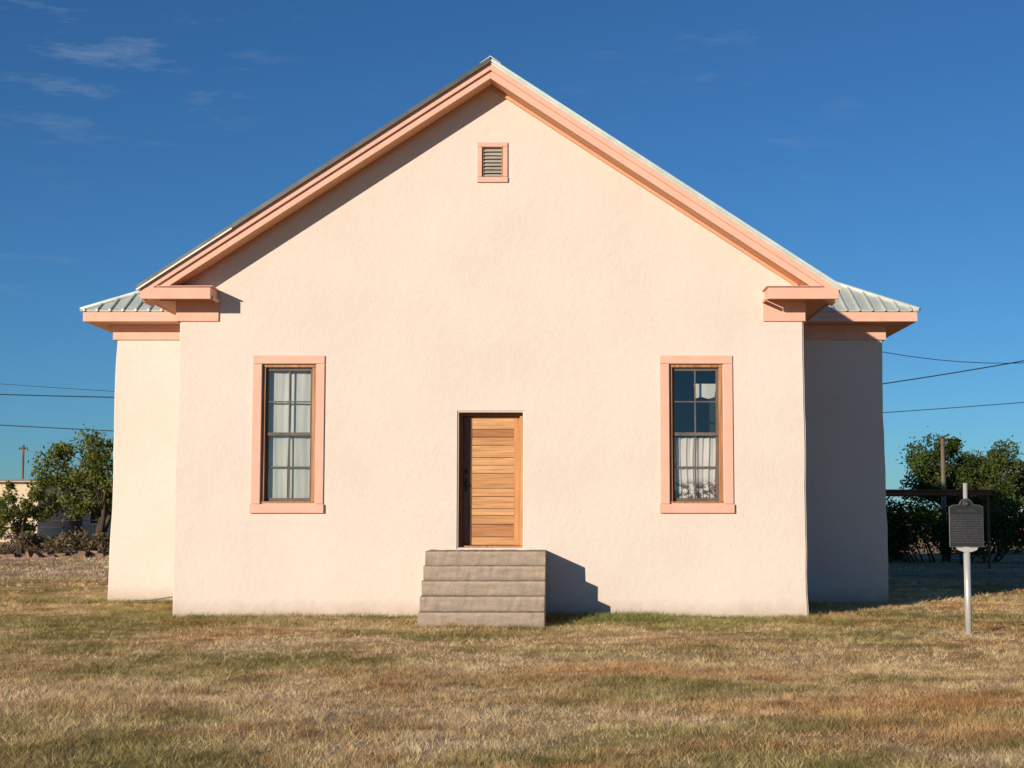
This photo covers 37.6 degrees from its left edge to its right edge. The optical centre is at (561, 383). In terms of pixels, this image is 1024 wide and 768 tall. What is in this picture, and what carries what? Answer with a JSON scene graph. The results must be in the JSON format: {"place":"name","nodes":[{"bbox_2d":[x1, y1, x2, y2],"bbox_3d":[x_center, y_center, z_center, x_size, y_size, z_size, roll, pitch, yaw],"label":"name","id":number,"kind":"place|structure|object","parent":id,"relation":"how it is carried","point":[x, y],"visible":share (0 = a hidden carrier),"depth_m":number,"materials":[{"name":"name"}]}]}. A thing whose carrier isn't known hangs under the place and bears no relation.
{"place":"outdoors","nodes":[
{"label":"outdoors","id":0,"kind":"place"},
{"bbox_2d":[0,512,1023,767],"bbox_3d":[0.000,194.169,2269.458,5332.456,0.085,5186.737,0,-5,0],"label":"ground","id":1,"kind":"structure","parent":0,"point":[678,656],"depth_m":14.18,"materials":[{"name":"brown plant"}]},
{"bbox_2d":[0,530,42,553],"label":"shrub","id":2,"kind":"object","parent":1,"relation":"on","point":[8,536],"visible":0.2,"depth_m":56.59,"materials":[{"name":"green plant"}]},
{"bbox_2d":[19,445,27,478],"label":"utility pole","id":3,"kind":"object","parent":1,"relation":"on","point":[23,447],"visible":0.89,"depth_m":119.86,"materials":[{"name":"brown wood"}]},
{"bbox_2d":[0,479,69,553],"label":"mesquite tree","id":4,"kind":"object","parent":1,"relation":"on","point":[14,511],"visible":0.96,"depth_m":55.49,"materials":[{"name":"green plant"}]},
{"bbox_2d":[0,481,85,541],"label":"building","id":5,"kind":"structure","parent":1,"relation":"on","point":[51,526],"depth_m":81.69,"materials":[{"name":"beige paint"}]},
{"bbox_2d":[0,479,32,480],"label":"roof","id":6,"kind":"structure","parent":5,"relation":"on","point":[15,479],"depth_m":83.22,"materials":[{"name":"white"}]},
{"bbox_2d":[0,550,108,557],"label":"adobe wall","id":7,"kind":"structure","parent":1,"relation":"on","point":[91,553],"depth_m":52.18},
{"bbox_2d":[2,518,110,551],"bbox_3d":[-19.505,5.960,58.706,21.088,1.451,0.090,0,-5,0],"label":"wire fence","id":8,"kind":"object","parent":1,"relation":"on","point":[62,529],"visible":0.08,"depth_m":58.71,"materials":[{"name":"grey metal"}]},
{"bbox_2d":[15,526,109,554],"bbox_3d":[-16.714,5.650,53.734,5.622,1.182,1.650,0,-5,0],"label":"shrub","id":9,"kind":"object","parent":1,"relation":"on","point":[59,542],"visible":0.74,"depth_m":53.53,"materials":[{"name":"brown plant"}]},
{"bbox_2d":[23,424,113,549],"bbox_3d":[-16.987,3.983,55.184,4.813,4.880,4.842,0,-5,0],"label":"mesquite tree","id":10,"kind":"object","parent":1,"relation":"on","point":[100,476],"visible":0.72,"depth_m":54.21,"materials":[{"name":"green plant"}]},
{"bbox_2d":[82,499,111,538],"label":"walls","id":11,"kind":"structure","parent":1,"relation":"on","point":[85,527],"depth_m":84.62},
{"bbox_2d":[80,56,920,628],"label":"stucco schoolhouse","id":12,"kind":"structure","parent":1,"relation":"on","point":[490,342],"depth_m":23.13,"materials":[{"name":"pink paint"}]},
{"bbox_2d":[249,355,324,512],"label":"window","id":13,"kind":"structure","parent":12,"relation":"in","point":[292,467],"depth_m":23.12,"materials":[{"name":"pink paint"}]},
{"bbox_2d":[459,413,522,546],"bbox_3d":[-1.088,1.485,23.218,0.977,2.062,0.220,0,-5,0],"label":"plank door","id":14,"kind":"structure","parent":12,"relation":"in","point":[491,444],"depth_m":23.22,"materials":[{"name":"brown wood"}]},
{"bbox_2d":[660,355,734,512],"bbox_3d":[2.066,0.806,23.481,1.142,2.415,1.030,0,-5,0],"label":"window east","id":15,"kind":"structure","parent":12,"relation":"in","point":[692,408],"depth_m":23.12,"materials":[{"name":"pink paint"}]},
{"bbox_2d":[889,527,917,559],"bbox_3d":[9.587,5.147,49.264,4.324,1.420,2.167,0,-5,0],"label":"shrub","id":16,"kind":"object","parent":1,"relation":"on","point":[911,548],"visible":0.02,"depth_m":49.11,"materials":[{"name":"green plant"}]},
{"bbox_2d":[886,489,994,568],"bbox_3d":[10.125,4.225,43.348,3.850,2.310,3.300,0,-5,0],"label":"rusty carport","id":17,"kind":"object","parent":1,"relation":"on","point":[929,492],"visible":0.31,"depth_m":41.89,"materials":[{"name":"metal"}]},
{"bbox_2d":[897,426,987,558],"bbox_3d":[12.572,3.701,49.969,3.081,4.530,3.124,0,-5,0],"label":"mesquite tree","id":18,"kind":"object","parent":1,"relation":"on","point":[923,464],"visible":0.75,"depth_m":49.50,"materials":[{"name":"green plant"}]},
{"bbox_2d":[940,438,946,561],"bbox_3d":[12.300,3.826,48.350,0.171,4.150,0.180,0,-5,0],"label":"utility pole","id":19,"kind":"object","parent":1,"relation":"on","point":[943,480],"visible":0.66,"depth_m":48.36,"materials":[{"name":"brown wood"}]},
{"bbox_2d":[886,494,1023,562],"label":"shrub","id":20,"kind":"object","parent":1,"relation":"on","point":[901,519],"visible":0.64,"depth_m":47.05,"materials":[{"name":"green plant"}]},
{"bbox_2d":[898,531,1023,556],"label":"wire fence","id":21,"kind":"object","parent":1,"relation":"on","point":[1000,555],"visible":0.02,"depth_m":52.70,"materials":[{"name":"grey metal"}]},
{"bbox_2d":[949,483,983,634],"bbox_3d":[5.270,2.375,19.533,0.444,2.170,0.128,0,-5,0],"label":"historical marker sign","id":22,"kind":"object","parent":1,"relation":"on","point":[966,532],"visible":1,"depth_m":19.54,"materials":[{"name":"metal"}]},
{"bbox_2d":[934,456,1015,554],"bbox_3d":[15.346,4.573,55.839,2.994,3.798,3.088,0,-5,0],"label":"mesquite tree","id":23,"kind":"object","parent":1,"relation":"on","point":[991,472],"visible":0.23,"depth_m":55.22,"materials":[{"name":"green plant"}]},
{"bbox_2d":[932,510,1023,552],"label":"shrub","id":24,"kind":"object","parent":1,"relation":"on","point":[1018,551],"visible":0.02,"depth_m":57.31,"materials":[{"name":"green plant"}]},
{"bbox_2d":[970,435,1023,550],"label":"mesquite tree","id":25,"kind":"object","parent":1,"relation":"on","point":[1013,476],"visible":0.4,"depth_m":59.93,"materials":[{"name":"green plant"}]},
{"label":"utility pole","id":26,"kind":"object","parent":1,"relation":"on","visible":0},
{"bbox_2d":[0,352,1023,453],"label":"power line","id":27,"kind":"object","parent":26,"relation":"attached to","point":[883,383],"visible":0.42,"depth_m":40.19,"materials":[{"name":"black metal"}]},
{"bbox_2d":[0,0,1023,511],"label":"sky","id":28,"kind":"structure","parent":0,"point":[879,144],"materials":[{"name":"blue"}]},
{"bbox_2d":[888,503,940,518],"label":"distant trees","id":29,"kind":"object","parent":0,"point":[922,512],"depth_m":203.26,"materials":[{"name":"green plant"}]},
{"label":"window trim","id":30,"kind":"object","parent":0,"visible":0},
{"bbox_2d":[90,503,98,522],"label":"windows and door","id":31,"kind":"structure","parent":30,"relation":"attached to","point":[92,518],"depth_m":84.64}
]}

